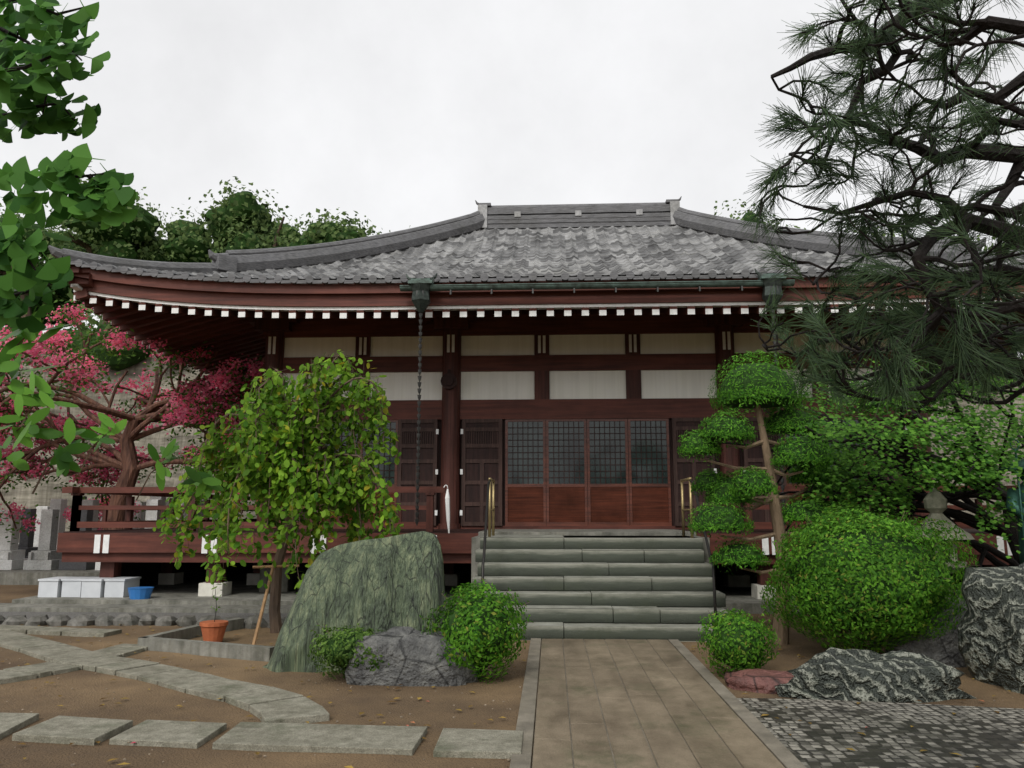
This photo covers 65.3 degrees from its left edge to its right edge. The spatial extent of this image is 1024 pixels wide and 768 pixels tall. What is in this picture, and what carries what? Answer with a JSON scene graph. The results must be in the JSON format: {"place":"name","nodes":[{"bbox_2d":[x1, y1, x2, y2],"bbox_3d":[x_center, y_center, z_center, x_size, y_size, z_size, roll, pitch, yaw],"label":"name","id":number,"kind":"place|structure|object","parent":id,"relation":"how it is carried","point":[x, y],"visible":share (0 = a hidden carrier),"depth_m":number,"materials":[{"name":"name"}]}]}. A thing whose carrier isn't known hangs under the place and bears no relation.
{"place":"outdoors","nodes":[
{"label":"outdoors","id":0,"kind":"place"},
{"bbox_2d":[0,585,1023,767],"bbox_3d":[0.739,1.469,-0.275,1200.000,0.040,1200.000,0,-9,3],"label":"ground","id":1,"kind":"structure","parent":0,"point":[493,705],"depth_m":6.44,"materials":[{"name":"soil"}]},
{"bbox_2d":[0,496,203,584],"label":"gravestones","id":2,"kind":"object","parent":1,"relation":"on","point":[31,559],"visible":0.27,"depth_m":18.11,"materials":[{"name":"stone"}]},
{"bbox_2d":[0,0,223,519],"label":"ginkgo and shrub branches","id":3,"kind":"object","parent":1,"relation":"on","point":[62,174],"visible":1,"depth_m":1.79,"materials":[{"name":"green plant"}]},
{"bbox_2d":[0,292,263,546],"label":"maple tree","id":4,"kind":"object","parent":1,"relation":"on","point":[192,409],"visible":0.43,"depth_m":17.83,"materials":[{"name":"pink plant"}]},
{"bbox_2d":[0,603,451,661],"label":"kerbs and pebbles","id":5,"kind":"structure","parent":1,"relation":"on","point":[188,618],"depth_m":10.80,"materials":[{"name":"stone"}]},
{"bbox_2d":[38,485,449,641],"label":"garden props","id":6,"kind":"object","parent":1,"relation":"on","point":[100,587],"visible":1,"depth_m":13.01,"materials":[{"name":"grey plastic"}]},
{"bbox_2d":[0,625,522,758],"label":"stepping stones","id":7,"kind":"object","parent":1,"relation":"on","point":[283,716],"visible":0.79,"depth_m":5.57,"materials":[{"name":"grey stone"}]},
{"bbox_2d":[153,350,405,644],"bbox_3d":[-2.895,1.335,10.372,2.854,3.713,2.862,7,-12,-38],"label":"weeping tree","id":8,"kind":"object","parent":1,"relation":"on","point":[274,465],"visible":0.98,"depth_m":10.13,"materials":[{"name":"green plant"}]},
{"bbox_2d":[307,623,389,678],"bbox_3d":[-1.418,2.436,7.333,0.948,0.514,0.676,0,-9,3],"label":"shrub","id":9,"kind":"object","parent":1,"relation":"on","point":[337,649],"visible":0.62,"depth_m":7.17,"materials":[{"name":"green plant"}]},
{"bbox_2d":[263,531,445,672],"bbox_3d":[-1.567,2.180,8.050,1.804,1.370,0.756,0,-9,3],"label":"standing stone","id":10,"kind":"object","parent":1,"relation":"on","point":[385,584],"visible":0.75,"depth_m":7.90,"materials":[{"name":"stone"}]},
{"bbox_2d":[345,626,481,686],"bbox_3d":[-0.881,2.572,7.287,1.197,0.671,0.536,0,-9,3],"label":"rock base","id":11,"kind":"object","parent":1,"relation":"on","point":[410,656],"visible":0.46,"depth_m":7.07,"materials":[{"name":"grey stone"}]},
{"bbox_2d":[419,578,533,683],"bbox_3d":[-0.327,2.287,7.355,1.061,0.983,0.973,0,-9,3],"label":"round shrub","id":12,"kind":"object","parent":1,"relation":"on","point":[476,630],"visible":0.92,"depth_m":7.14,"materials":[{"name":"green plant"}]},
{"bbox_2d":[12,486,1016,613],"bbox_3d":[1.686,3.710,18.966,18.600,2.140,13.450,0,-9,3],"label":"veranda","id":13,"kind":"object","parent":1,"relation":"on","point":[144,554],"visible":0.32,"depth_m":13.25,"materials":[{"name":"brown wood"}]},
{"bbox_2d":[471,529,727,641],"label":"stone steps","id":14,"kind":"structure","parent":1,"relation":"on","point":[639,584],"depth_m":10.56,"materials":[{"name":"stone"}]},
{"bbox_2d":[481,478,494,582],"bbox_3d":[-0.342,2.227,11.188,0.100,1.862,2.581,0,-9,1],"label":"handrail","id":15,"kind":"object","parent":14,"relation":"on","point":[488,508],"visible":0.68,"depth_m":11.71,"materials":[{"name":"gold metal"}]},
{"bbox_2d":[680,477,717,625],"bbox_3d":[2.571,2.204,11.047,0.100,1.862,2.581,-1,-9,5],"label":"handrail","id":16,"kind":"object","parent":14,"relation":"on","point":[689,479],"visible":0.71,"depth_m":11.57,"materials":[{"name":"gold metal"}]},
{"bbox_2d":[696,606,780,678],"bbox_3d":[2.132,2.444,7.490,0.767,0.736,0.830,0,-9,3],"label":"round shrub","id":17,"kind":"object","parent":1,"relation":"on","point":[733,642],"depth_m":7.32,"materials":[{"name":"green plant"}]},
{"bbox_2d":[677,349,834,644],"bbox_3d":[2.973,1.301,9.560,1.982,3.512,1.151,0,-9,3],"label":"cloud pruned tree","id":18,"kind":"object","parent":1,"relation":"on","point":[758,385],"visible":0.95,"depth_m":9.45,"materials":[{"name":"green plant"}]},
{"bbox_2d":[724,668,793,693],"bbox_3d":[2.242,2.621,7.023,0.830,0.190,0.590,0,-9,3],"label":"red rock","id":19,"kind":"object","parent":1,"relation":"on","point":[757,680],"visible":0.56,"depth_m":6.87,"materials":[{"name":"stone"}]},
{"bbox_2d":[760,500,978,654],"bbox_3d":[3.719,2.053,8.387,2.224,1.651,2.207,0,-9,3],"label":"round shrub","id":20,"kind":"object","parent":1,"relation":"on","point":[885,583],"visible":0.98,"depth_m":7.82,"materials":[{"name":"green plant"}]},
{"bbox_2d":[718,334,1023,632],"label":"leafy shrub","id":21,"kind":"object","parent":1,"relation":"on","point":[975,468],"visible":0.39,"depth_m":9.71,"materials":[{"name":"green plant"}]},
{"bbox_2d":[775,647,975,702],"bbox_3d":[3.045,2.509,6.803,1.669,0.522,0.799,0,-9,3],"label":"rock","id":22,"kind":"object","parent":1,"relation":"on","point":[900,676],"visible":0.57,"depth_m":6.54,"materials":[{"name":"grey stone"}]},
{"bbox_2d":[737,698,1023,767],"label":"cobble paving","id":23,"kind":"structure","parent":1,"relation":"on","point":[982,737],"depth_m":5.47,"materials":[{"name":"grey stone"}]},
{"bbox_2d":[739,0,1023,419],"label":"pine tree","id":24,"kind":"object","parent":1,"relation":"on","point":[922,329],"visible":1,"depth_m":2.95,"materials":[{"name":"green plant"}]},
{"bbox_2d":[868,599,967,667],"bbox_3d":[4.421,2.598,8.402,1.351,0.708,1.097,0,-9,3],"label":"rock","id":25,"kind":"object","parent":1,"relation":"on","point":[943,649],"visible":0.12,"depth_m":7.93,"materials":[{"name":"grey stone"}]},
{"bbox_2d":[915,488,973,598],"bbox_3d":[5.068,2.137,9.444,0.658,1.800,0.760,0,-9,3],"label":"stone lantern","id":26,"kind":"object","parent":1,"relation":"on","point":[935,503],"visible":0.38,"depth_m":9.44,"materials":[{"name":"grey stone"}]},
{"bbox_2d":[957,562,1023,694],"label":"boulder","id":27,"kind":"object","parent":1,"relation":"on","point":[990,630],"visible":0.79,"depth_m":7.09,"materials":[{"name":"grey stone"}]},
{"bbox_3d":[5.946,2.540,8.838,2.014,0.861,1.531,0,-9,3],"label":"rock statue base","id":28,"kind":"object","parent":1,"relation":"on","visible":0},
{"bbox_2d":[997,439,1023,563],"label":"bronze pilgrim statue","id":29,"kind":"object","parent":28,"relation":"on","point":[1017,494],"visible":0.71,"depth_m":9.06,"materials":[{"name":"teal metal"}]},
{"bbox_2d":[0,336,1023,537],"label":"wall","id":30,"kind":"structure","parent":0,"point":[44,496],"depth_m":27.35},
{"bbox_2d":[0,176,1014,394],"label":"woodland","id":31,"kind":"object","parent":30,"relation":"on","point":[241,220],"visible":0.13,"depth_m":36.85,"materials":[{"name":"green plant"}]},
{"bbox_2d":[0,0,1023,356],"label":"sky","id":32,"kind":"structure","parent":0,"point":[398,114],"materials":[{"name":"white"}]},
{"bbox_2d":[247,309,933,528],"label":"temple walls","id":33,"kind":"structure","parent":0,"point":[558,420],"depth_m":15.85,"materials":[{"name":"brown wood"}]},
{"bbox_2d":[69,265,1023,377],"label":"roof eaves","id":34,"kind":"object","parent":33,"relation":"on","point":[183,313],"visible":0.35,"depth_m":13.67,"materials":[{"name":"brown wood"}]},
{"bbox_2d":[48,196,1023,283],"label":"temple roof","id":35,"kind":"structure","parent":34,"relation":"on","point":[668,239],"depth_m":17.33,"materials":[{"name":"grey tile"}]},
{"bbox_2d":[400,269,794,525],"bbox_3d":[1.364,0.178,12.886,6.460,4.158,0.380,0,-9,3],"label":"gutter and rain chains","id":36,"kind":"object","parent":35,"relation":"attached to","point":[421,288],"visible":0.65,"depth_m":13.10,"materials":[{"name":"metal"}]},
{"bbox_2d":[509,638,805,767],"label":"stone path","id":37,"kind":"structure","parent":0,"point":[635,703],"depth_m":5.98,"materials":[{"name":"beige stone"}]}
]}

